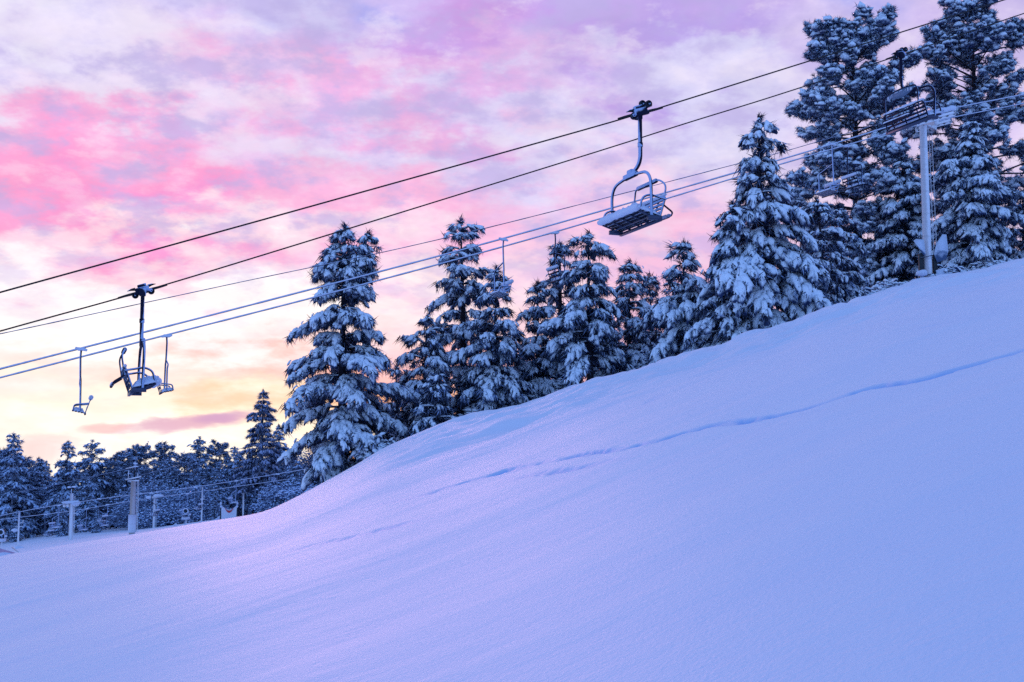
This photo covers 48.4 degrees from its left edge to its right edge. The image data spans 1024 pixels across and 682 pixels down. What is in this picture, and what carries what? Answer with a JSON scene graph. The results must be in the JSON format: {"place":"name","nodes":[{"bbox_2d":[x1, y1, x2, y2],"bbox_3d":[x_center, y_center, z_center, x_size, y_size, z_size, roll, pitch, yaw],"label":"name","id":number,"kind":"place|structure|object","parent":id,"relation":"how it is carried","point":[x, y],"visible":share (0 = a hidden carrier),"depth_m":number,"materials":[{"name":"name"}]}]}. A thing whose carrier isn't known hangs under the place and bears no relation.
{"place":"outdoors","nodes":[
{"label":"outdoors","id":0,"kind":"place"},
{"bbox_2d":[0,0,1003,292],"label":"haul rope","id":1,"kind":"object","parent":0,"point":[466,162],"visible":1,"depth_m":24.71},
{"bbox_2d":[597,100,672,236],"bbox_3d":[2.870,-4.134,27.072,1.323,2.962,2.142,2,-6,-21],"label":"chair","id":2,"kind":"object","parent":1,"relation":"hanging from","point":[632,215],"visible":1,"depth_m":26.60,"materials":[{"name":"metal"}]},
{"bbox_2d":[0,258,1023,681],"bbox_3d":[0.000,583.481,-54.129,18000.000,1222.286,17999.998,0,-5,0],"label":"snow slope","id":3,"kind":"structure","parent":0,"point":[834,492],"depth_m":8.14,"materials":[{"name":"snow"}]},
{"bbox_2d":[0,529,6,548],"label":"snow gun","id":4,"kind":"object","parent":3,"relation":"on","point":[3,531],"visible":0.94,"depth_m":106.05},
{"bbox_2d":[0,547,18,555],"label":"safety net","id":5,"kind":"object","parent":3,"relation":"on","point":[4,552],"visible":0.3,"depth_m":96.99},
{"bbox_2d":[7,510,24,542],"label":"forest pine","id":6,"kind":"object","parent":3,"relation":"on","point":[13,536],"visible":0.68,"depth_m":130.76,"materials":[{"name":"green plant"}]},
{"bbox_2d":[0,447,32,504],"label":"forest pine","id":7,"kind":"object","parent":3,"relation":"on","point":[5,456],"visible":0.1,"depth_m":146.29,"materials":[{"name":"green plant"}]},
{"bbox_2d":[11,513,23,548],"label":"utility pole","id":8,"kind":"object","parent":3,"relation":"on","point":[16,530],"visible":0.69,"depth_m":112.07,"materials":[{"name":"metal"}]},
{"bbox_2d":[0,431,41,540],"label":"forest pine","id":9,"kind":"object","parent":3,"relation":"on","point":[7,497],"visible":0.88,"depth_m":136.87,"materials":[{"name":"green plant"}]},
{"bbox_2d":[16,456,36,487],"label":"forest pine","id":10,"kind":"object","parent":3,"relation":"on","point":[27,464],"visible":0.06,"depth_m":166.91,"materials":[{"name":"green plant"}]},
{"bbox_2d":[9,466,50,537],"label":"forest pine","id":11,"kind":"object","parent":3,"relation":"on","point":[35,480],"visible":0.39,"depth_m":140.07,"materials":[{"name":"green plant"}]},
{"bbox_2d":[28,458,50,534],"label":"forest pine","id":12,"kind":"object","parent":3,"relation":"on","point":[39,468],"visible":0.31,"depth_m":149.44,"materials":[{"name":"green plant"}]},
{"bbox_2d":[29,457,51,534],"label":"forest pine","id":13,"kind":"object","parent":3,"relation":"on","point":[34,465],"visible":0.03,"depth_m":159.05,"materials":[{"name":"green plant"}]},
{"bbox_2d":[38,475,58,534],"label":"forest pine","id":14,"kind":"object","parent":3,"relation":"on","point":[47,489],"visible":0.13,"depth_m":150.08,"materials":[{"name":"green plant"}]},
{"bbox_2d":[53,495,69,536],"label":"forest pine","id":15,"kind":"object","parent":3,"relation":"on","point":[62,528],"visible":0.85,"depth_m":128.49,"materials":[{"name":"green plant"}]},
{"bbox_2d":[39,441,86,533],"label":"forest pine","id":16,"kind":"object","parent":3,"relation":"on","point":[59,490],"visible":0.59,"depth_m":138.97,"materials":[{"name":"green plant"}]},
{"bbox_2d":[62,486,79,539],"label":"lift tower","id":17,"kind":"structure","parent":3,"relation":"on","point":[72,513],"depth_m":114.18,"materials":[{"name":"metal"}]},
{"bbox_2d":[65,471,103,532],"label":"forest pine","id":18,"kind":"object","parent":3,"relation":"on","point":[85,496],"visible":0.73,"depth_m":136.05,"materials":[{"name":"green plant"}]},
{"bbox_2d":[12,461,162,493],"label":"signal wire","id":19,"kind":"object","parent":3,"relation":"on","point":[85,478],"visible":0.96,"depth_m":118.71,"materials":[{"name":"metal"}]},
{"bbox_2d":[75,439,110,530],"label":"forest pine","id":20,"kind":"object","parent":3,"relation":"on","point":[85,463],"visible":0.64,"depth_m":141.29,"materials":[{"name":"green plant"}]},
{"bbox_2d":[88,509,106,532],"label":"forest pine","id":21,"kind":"object","parent":3,"relation":"on","point":[97,529],"visible":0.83,"depth_m":128.64,"materials":[{"name":"green plant"}]},
{"bbox_2d":[94,457,129,528],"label":"forest pine","id":22,"kind":"object","parent":3,"relation":"on","point":[115,486],"visible":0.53,"depth_m":142.32,"materials":[{"name":"green plant"}]},
{"bbox_2d":[102,448,138,517],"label":"forest pine","id":23,"kind":"object","parent":3,"relation":"on","point":[122,456],"visible":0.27,"depth_m":149.27,"materials":[{"name":"green plant"}]},
{"bbox_2d":[109,469,132,527],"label":"forest pine","id":24,"kind":"object","parent":3,"relation":"on","point":[126,477],"visible":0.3,"depth_m":142.97,"materials":[{"name":"green plant"}]},
{"bbox_2d":[125,461,140,533],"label":"lift tower","id":25,"kind":"structure","parent":3,"relation":"on","point":[132,520],"depth_m":106.13,"materials":[{"name":"metal"}]},
{"bbox_2d":[0,479,287,519],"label":"haul rope","id":26,"kind":"object","parent":25,"relation":"attached to","point":[149,498],"visible":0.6,"depth_m":118.21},
{"bbox_2d":[0,468,309,515],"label":"haul rope","id":27,"kind":"object","parent":25,"relation":"attached to","point":[148,492],"visible":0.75,"depth_m":111.48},
{"bbox_2d":[96,473,182,527],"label":"thicket","id":28,"kind":"object","parent":3,"relation":"on","point":[125,506],"visible":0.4,"depth_m":130.89,"materials":[{"name":"plant"}]},
{"bbox_2d":[124,441,156,499],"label":"forest pine","id":29,"kind":"object","parent":3,"relation":"on","point":[139,452],"visible":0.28,"depth_m":154.50,"materials":[{"name":"green plant"}]},
{"bbox_2d":[135,464,156,507],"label":"forest pine","id":30,"kind":"object","parent":3,"relation":"on","point":[143,470],"visible":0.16,"depth_m":136.94,"materials":[{"name":"green plant"}]},
{"bbox_2d":[145,491,163,527],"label":"lift tower","id":31,"kind":"structure","parent":3,"relation":"on","point":[154,506],"depth_m":124.18,"materials":[{"name":"metal"}]},
{"bbox_2d":[136,440,182,487],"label":"forest pine","id":32,"kind":"object","parent":3,"relation":"on","point":[161,453],"visible":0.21,"depth_m":151.17,"materials":[{"name":"green plant"}]},
{"bbox_2d":[153,459,171,493],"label":"forest pine","id":33,"kind":"object","parent":3,"relation":"on","point":[160,475],"visible":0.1,"depth_m":144.43,"materials":[{"name":"green plant"}]},
{"bbox_2d":[159,456,179,492],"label":"forest pine","id":34,"kind":"object","parent":3,"relation":"on","point":[167,465],"visible":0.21,"depth_m":137.02,"materials":[{"name":"green plant"}]},
{"bbox_2d":[138,500,208,527],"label":"thicket","id":35,"kind":"object","parent":3,"relation":"on","point":[165,516],"visible":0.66,"depth_m":126.29,"materials":[{"name":"plant"}]},
{"bbox_2d":[165,452,205,502],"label":"forest pine","id":36,"kind":"object","parent":3,"relation":"on","point":[184,475],"visible":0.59,"depth_m":136.04,"materials":[{"name":"green plant"}]},
{"bbox_2d":[150,481,232,523],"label":"thicket","id":37,"kind":"object","parent":3,"relation":"on","point":[179,499],"visible":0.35,"depth_m":130.56,"materials":[{"name":"plant"}]},
{"bbox_2d":[187,453,200,484],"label":"forest pine","id":38,"kind":"object","parent":3,"relation":"on","point":[196,472],"visible":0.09,"depth_m":140.40,"materials":[{"name":"green plant"}]},
{"bbox_2d":[185,436,213,486],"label":"forest pine","id":39,"kind":"object","parent":3,"relation":"on","point":[198,449],"visible":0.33,"depth_m":149.47,"materials":[{"name":"green plant"}]},
{"bbox_2d":[132,439,276,477],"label":"signal wire","id":40,"kind":"object","parent":3,"relation":"on","point":[204,458],"visible":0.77,"depth_m":123.97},
{"bbox_2d":[198,465,222,502],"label":"forest pine","id":41,"kind":"object","parent":3,"relation":"on","point":[208,470],"visible":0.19,"depth_m":145.15,"materials":[{"name":"green plant"}]},
{"bbox_2d":[206,490,219,519],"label":"forest pine","id":42,"kind":"object","parent":3,"relation":"on","point":[215,509],"visible":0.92,"depth_m":126.42,"materials":[{"name":"green plant"}]},
{"bbox_2d":[204,469,228,514],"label":"forest pine","id":43,"kind":"object","parent":3,"relation":"on","point":[216,481],"visible":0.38,"depth_m":135.70,"materials":[{"name":"green plant"}]},
{"bbox_2d":[205,439,230,483],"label":"forest pine","id":44,"kind":"object","parent":3,"relation":"on","point":[218,449],"visible":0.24,"depth_m":151.22,"materials":[{"name":"green plant"}]},
{"bbox_2d":[210,461,235,508],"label":"forest pine","id":45,"kind":"object","parent":3,"relation":"on","point":[220,466],"visible":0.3,"depth_m":136.97,"materials":[{"name":"green plant"}]},
{"bbox_2d":[220,502,237,518],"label":"banner","id":46,"kind":"object","parent":3,"relation":"on","point":[225,513],"visible":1,"depth_m":112.06,"materials":[{"name":"fabric"}]},
{"bbox_2d":[220,456,241,516],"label":"forest pine","id":47,"kind":"object","parent":3,"relation":"on","point":[225,463],"visible":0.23,"depth_m":149.03,"materials":[{"name":"green plant"}]},
{"bbox_2d":[222,446,252,515],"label":"forest pine","id":48,"kind":"object","parent":3,"relation":"on","point":[231,463],"visible":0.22,"depth_m":148.95,"materials":[{"name":"green plant"}]},
{"bbox_2d":[228,452,248,516],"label":"forest pine","id":49,"kind":"object","parent":3,"relation":"on","point":[240,458],"visible":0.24,"depth_m":142.32,"materials":[{"name":"green plant"}]},
{"bbox_2d":[234,466,257,514],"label":"forest pine","id":50,"kind":"object","parent":3,"relation":"on","point":[247,497],"visible":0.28,"depth_m":137.04,"materials":[{"name":"green plant"}]},
{"bbox_2d":[231,389,283,512],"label":"fir tree","id":51,"kind":"object","parent":3,"relation":"on","point":[262,452],"visible":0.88,"depth_m":126.61,"materials":[{"name":"green plant"}]},
{"bbox_2d":[247,498,284,513],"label":"thicket","id":52,"kind":"object","parent":3,"relation":"on","point":[262,506],"visible":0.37,"depth_m":116.31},
{"bbox_2d":[266,450,288,482],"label":"forest pine","id":53,"kind":"object","parent":3,"relation":"on","point":[281,467],"visible":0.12,"depth_m":148.12,"materials":[{"name":"green plant"}]},
{"bbox_2d":[271,423,289,500],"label":"forest pine","id":54,"kind":"object","parent":3,"relation":"on","point":[278,437],"visible":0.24,"depth_m":149.61,"materials":[{"name":"green plant"}]},
{"bbox_2d":[251,478,316,503],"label":"thicket","id":55,"kind":"object","parent":3,"relation":"on","point":[271,493],"visible":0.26,"depth_m":116.65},
{"bbox_2d":[279,455,303,486],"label":"forest pine","id":56,"kind":"object","parent":3,"relation":"on","point":[292,475],"visible":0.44,"depth_m":119.51,"materials":[{"name":"green plant"}]},
{"bbox_2d":[278,487,311,501],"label":"thicket","id":57,"kind":"object","parent":3,"relation":"on","point":[293,492],"visible":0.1,"depth_m":98.46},
{"bbox_2d":[284,448,353,485],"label":"tree","id":58,"kind":"object","parent":3,"relation":"on","point":[305,465],"visible":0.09,"depth_m":171.20,"materials":[{"name":"plant"}]},
{"bbox_2d":[276,222,429,491],"bbox_3d":[-8.190,0.834,59.190,8.057,14.598,7.483,0,-5,0],"label":"pine tree","id":59,"kind":"object","parent":3,"relation":"on","point":[358,414],"visible":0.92,"depth_m":58.40,"materials":[{"name":"white plant"}]},
{"bbox_2d":[349,432,394,462],"bbox_3d":[-6.872,5.434,56.959,2.695,1.769,2.896,0,-5,0],"label":"shrub","id":60,"kind":"object","parent":3,"relation":"on","point":[381,443],"visible":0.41,"depth_m":56.38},
{"bbox_2d":[383,364,408,441],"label":"pine tree","id":61,"kind":"object","parent":3,"relation":"on","point":[392,404],"visible":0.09,"depth_m":65.65,"materials":[{"name":"green plant"}]},
{"bbox_2d":[391,311,452,438],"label":"pine tree","id":62,"kind":"object","parent":3,"relation":"on","point":[432,352],"visible":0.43,"depth_m":61.47,"materials":[{"name":"green plant"}]},
{"bbox_2d":[407,370,459,435],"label":"pine tree","id":63,"kind":"object","parent":3,"relation":"on","point":[430,420],"visible":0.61,"depth_m":57.99,"materials":[{"name":"white plant"}]},
{"bbox_2d":[417,214,501,416],"bbox_3d":[-2.614,-0.519,64.978,5.934,14.129,5.950,2,-6,-22],"label":"pine tree","id":64,"kind":"object","parent":3,"relation":"on","point":[455,289],"visible":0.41,"depth_m":64.97,"materials":[{"name":"green plant"}]},
{"bbox_2d":[457,406,477,416],"bbox_3d":[-1.969,4.206,59.940,2.488,1.602,2.405,0,-5,0],"label":"shrub","id":65,"kind":"object","parent":3,"relation":"on","point":[468,410],"visible":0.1,"depth_m":59.58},
{"bbox_2d":[448,263,541,413],"bbox_3d":[-0.818,0.760,61.084,5.457,10.265,5.594,0,-5,0],"label":"pine tree","id":66,"kind":"object","parent":3,"relation":"on","point":[486,384],"visible":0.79,"depth_m":60.26,"materials":[{"name":"white plant"}]},
{"bbox_2d":[505,329,534,372],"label":"pine tree","id":67,"kind":"object","parent":3,"relation":"on","point":[519,338],"visible":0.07,"depth_m":66.65,"materials":[{"name":"green plant"}]},
{"bbox_2d":[511,277,564,398],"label":"pine tree","id":68,"kind":"object","parent":3,"relation":"on","point":[531,348],"visible":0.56,"depth_m":63.00,"materials":[{"name":"green plant"}]},
{"bbox_2d":[549,375,568,393],"bbox_3d":[2.933,2.650,63.034,3.110,1.877,2.786,0,-5,0],"label":"shrub","id":69,"kind":"object","parent":3,"relation":"on","point":[558,383],"visible":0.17,"depth_m":62.22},
{"bbox_2d":[522,241,599,382],"bbox_3d":[2.928,-1.076,64.609,5.130,9.793,4.304,-3,-6,29],"label":"pine tree","id":70,"kind":"object","parent":3,"relation":"on","point":[566,251],"visible":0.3,"depth_m":64.49,"materials":[{"name":"green plant"}]},
{"bbox_2d":[534,228,634,387],"bbox_3d":[3.676,-1.478,59.912,6.429,9.055,5.065,5,-7,-41],"label":"pine tree","id":71,"kind":"object","parent":3,"relation":"on","point":[587,341],"visible":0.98,"depth_m":59.07,"materials":[{"name":"white plant"}]},
{"bbox_2d":[585,367,621,380],"bbox_3d":[5.309,2.018,61.021,2.726,1.573,2.573,2,-6,-25],"label":"shrub","id":72,"kind":"object","parent":3,"relation":"on","point":[597,373],"visible":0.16,"depth_m":60.58,"materials":[{"name":"plant"}]},
{"bbox_2d":[593,319,625,367],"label":"pine tree","id":73,"kind":"object","parent":3,"relation":"on","point":[614,327],"visible":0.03,"depth_m":66.81,"materials":[{"name":"green plant"}]},
{"bbox_2d":[594,257,652,373],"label":"pine tree","id":74,"kind":"object","parent":3,"relation":"on","point":[624,304],"visible":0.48,"depth_m":62.33,"materials":[{"name":"green plant"}]},
{"bbox_2d":[629,350,651,368],"bbox_3d":[7.426,1.358,62.039,3.021,1.878,2.878,4,-6,-35],"label":"shrub","id":75,"kind":"object","parent":3,"relation":"on","point":[639,365],"visible":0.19,"depth_m":61.15,"materials":[{"name":"plant"}]},
{"bbox_2d":[632,271,662,343],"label":"pine tree","id":76,"kind":"object","parent":3,"relation":"on","point":[651,283],"visible":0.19,"depth_m":69.59,"materials":[{"name":"green plant"}]},
{"bbox_2d":[647,325,666,350],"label":"pine tree","id":77,"kind":"object","parent":3,"relation":"on","point":[655,337],"visible":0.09,"depth_m":65.78,"materials":[{"name":"green plant"}]},
{"bbox_2d":[655,280,679,330],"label":"pine tree","id":78,"kind":"object","parent":3,"relation":"on","point":[671,287],"visible":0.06,"depth_m":67.62,"materials":[{"name":"green plant"}]},
{"bbox_2d":[638,236,710,364],"bbox_3d":[8.382,-1.288,56.726,4.602,7.994,4.411,2,-6,-19],"label":"pine tree","id":79,"kind":"object","parent":3,"relation":"on","point":[674,312],"visible":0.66,"depth_m":55.96,"materials":[{"name":"white plant"}]},
{"bbox_2d":[677,195,765,351],"bbox_3d":[10.370,-2.603,52.917,4.974,8.592,4.123,-3,-6,32],"label":"pine tree","id":80,"kind":"object","parent":3,"relation":"on","point":[724,319],"visible":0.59,"depth_m":52.61,"materials":[{"name":"white plant"}]},
{"bbox_2d":[692,111,837,344],"bbox_3d":[11.903,-4.448,54.116,6.894,13.141,8.063,0,-5,0],"label":"fir tree","id":81,"kind":"object","parent":3,"relation":"on","point":[790,289],"visible":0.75,"depth_m":52.82,"materials":[{"name":"white plant"}]},
{"bbox_2d":[802,194,856,304],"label":"pine tree","id":82,"kind":"object","parent":3,"relation":"on","point":[820,211],"visible":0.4,"depth_m":59.38,"materials":[{"name":"white plant"}]},
{"bbox_2d":[814,200,866,302],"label":"pine tree","id":83,"kind":"object","parent":3,"relation":"on","point":[850,243],"visible":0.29,"depth_m":61.23,"materials":[{"name":"white plant"}]},
{"bbox_2d":[763,1,946,284],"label":"pine tree","id":84,"kind":"object","parent":3,"relation":"on","point":[822,106],"visible":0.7,"depth_m":77.62,"materials":[{"name":"green plant"}]},
{"bbox_2d":[845,286,875,300],"bbox_3d":[18.862,-2.105,62.819,3.275,1.904,3.515,-5,-7,43],"label":"shrub","id":85,"kind":"object","parent":3,"relation":"on","point":[867,291],"visible":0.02,"depth_m":62.27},
{"bbox_2d":[849,236,904,285],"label":"pine tree","id":86,"kind":"object","parent":3,"relation":"on","point":[864,257],"visible":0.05,"depth_m":77.50,"materials":[{"name":"green plant"}]},
{"bbox_2d":[871,278,907,291],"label":"shrub","id":87,"kind":"object","parent":3,"relation":"on","point":[881,286],"visible":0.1,"depth_m":65.38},
{"bbox_2d":[862,156,940,288],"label":"pine tree","id":88,"kind":"object","parent":3,"relation":"on","point":[905,212],"visible":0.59,"depth_m":74.72,"materials":[{"name":"white plant"}]},
{"bbox_2d":[909,105,956,281],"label":"lift tower","id":89,"kind":"structure","parent":3,"relation":"on","point":[928,261],"depth_m":67.60,"materials":[{"name":"metal"}]},
{"bbox_2d":[0,108,928,333],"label":"signal wire","id":90,"kind":"object","parent":89,"relation":"attached to","point":[411,245],"visible":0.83,"depth_m":56.81,"materials":[{"name":"metal"}]},
{"bbox_2d":[0,94,1023,369],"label":"haul rope","id":91,"kind":"object","parent":89,"relation":"attached to","point":[442,254],"visible":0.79,"depth_m":53.83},
{"bbox_2d":[72,347,93,414],"bbox_3d":[-18.340,1.731,48.700,0.840,2.847,1.466,2,-6,-21],"label":"chair","id":92,"kind":"object","parent":91,"relation":"hanging from","point":[79,409],"visible":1,"depth_m":48.06,"materials":[{"name":"metal"}]},
{"bbox_2d":[488,237,513,298],"bbox_3d":[-0.526,-3.584,56.206,0.840,2.847,1.466,2,-6,-21],"label":"chair","id":93,"kind":"object","parent":91,"relation":"hanging from","point":[499,293],"visible":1,"depth_m":55.65,"materials":[{"name":"metal"}]},
{"bbox_2d":[814,142,840,197],"bbox_3d":[17.752,-9.585,63.959,0.840,2.847,1.466,2,-6,-21],"label":"chair","id":94,"kind":"object","parent":91,"relation":"hanging from","point":[824,192],"visible":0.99,"depth_m":63.56,"materials":[{"name":"metal"}]},
{"bbox_2d":[0,103,1023,377],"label":"haul rope","id":95,"kind":"object","parent":89,"relation":"attached to","point":[424,267],"visible":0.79,"depth_m":58.81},
{"bbox_2d":[157,334,173,394],"bbox_3d":[-16.341,1.045,53.433,0.857,2.904,1.495,2,-6,-21],"label":"chair","id":96,"kind":"object","parent":95,"relation":"hanging from","point":[168,388],"visible":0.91,"depth_m":53.65,"materials":[{"name":"metal"}]},
{"bbox_2d":[546,231,564,282],"bbox_3d":[2.481,-4.668,61.902,0.857,2.904,1.495,2,-6,-21],"label":"chair","id":97,"kind":"object","parent":95,"relation":"hanging from","point":[551,268],"visible":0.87,"depth_m":61.94,"materials":[{"name":"metal"}]},
{"bbox_2d":[841,145,866,189],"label":"chair","id":98,"kind":"object","parent":95,"relation":"hanging from","point":[847,176],"visible":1,"depth_m":70.10,"materials":[{"name":"metal"}]},
{"bbox_2d":[930,264,974,275],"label":"shrub","id":99,"kind":"object","parent":3,"relation":"on","point":[951,269],"visible":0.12,"depth_m":67.19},
{"bbox_2d":[900,0,1023,245],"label":"pine tree","id":100,"kind":"object","parent":3,"relation":"on","point":[959,52],"visible":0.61,"depth_m":79.89,"materials":[{"name":"green plant"}]},
{"bbox_2d":[916,114,1023,269],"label":"pine tree","id":101,"kind":"object","parent":3,"relation":"on","point":[973,227],"visible":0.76,"depth_m":70.37,"materials":[{"name":"white plant"}]},
{"bbox_2d":[964,258,1005,270],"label":"shrub","id":102,"kind":"object","parent":3,"relation":"on","point":[979,264],"visible":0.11,"depth_m":68.30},
{"bbox_2d":[998,219,1021,254],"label":"pine tree","id":103,"kind":"object","parent":3,"relation":"on","point":[1014,249],"visible":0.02,"depth_m":77.51,"materials":[{"name":"green plant"}]},
{"bbox_2d":[999,188,1023,259],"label":"pine tree","id":104,"kind":"object","parent":3,"relation":"on","point":[1019,232],"visible":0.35,"depth_m":73.59,"materials":[{"name":"green plant"}]},
{"bbox_2d":[0,13,1023,331],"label":"haul rope","id":105,"kind":"object","parent":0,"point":[486,185],"visible":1,"depth_m":32.16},
{"bbox_2d":[109,283,166,395],"bbox_3d":[-9.183,-0.095,28.075,1.319,2.848,2.135,2,-6,-21],"label":"chair","id":106,"kind":"object","parent":105,"relation":"hanging from","point":[143,383],"visible":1,"depth_m":28.00,"materials":[{"name":"metal"}]},
{"bbox_2d":[880,47,944,134],"bbox_3d":[13.122,-8.455,37.447,1.312,2.934,2.123,2,-6,-21],"label":"chair","id":107,"kind":"object","parent":105,"relation":"hanging from","point":[903,91],"visible":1,"depth_m":37.25,"materials":[{"name":"metal"}]},
{"bbox_2d":[0,0,1023,476],"label":"sky","id":108,"kind":"structure","parent":0,"point":[128,127],"materials":[{"name":"pink"}]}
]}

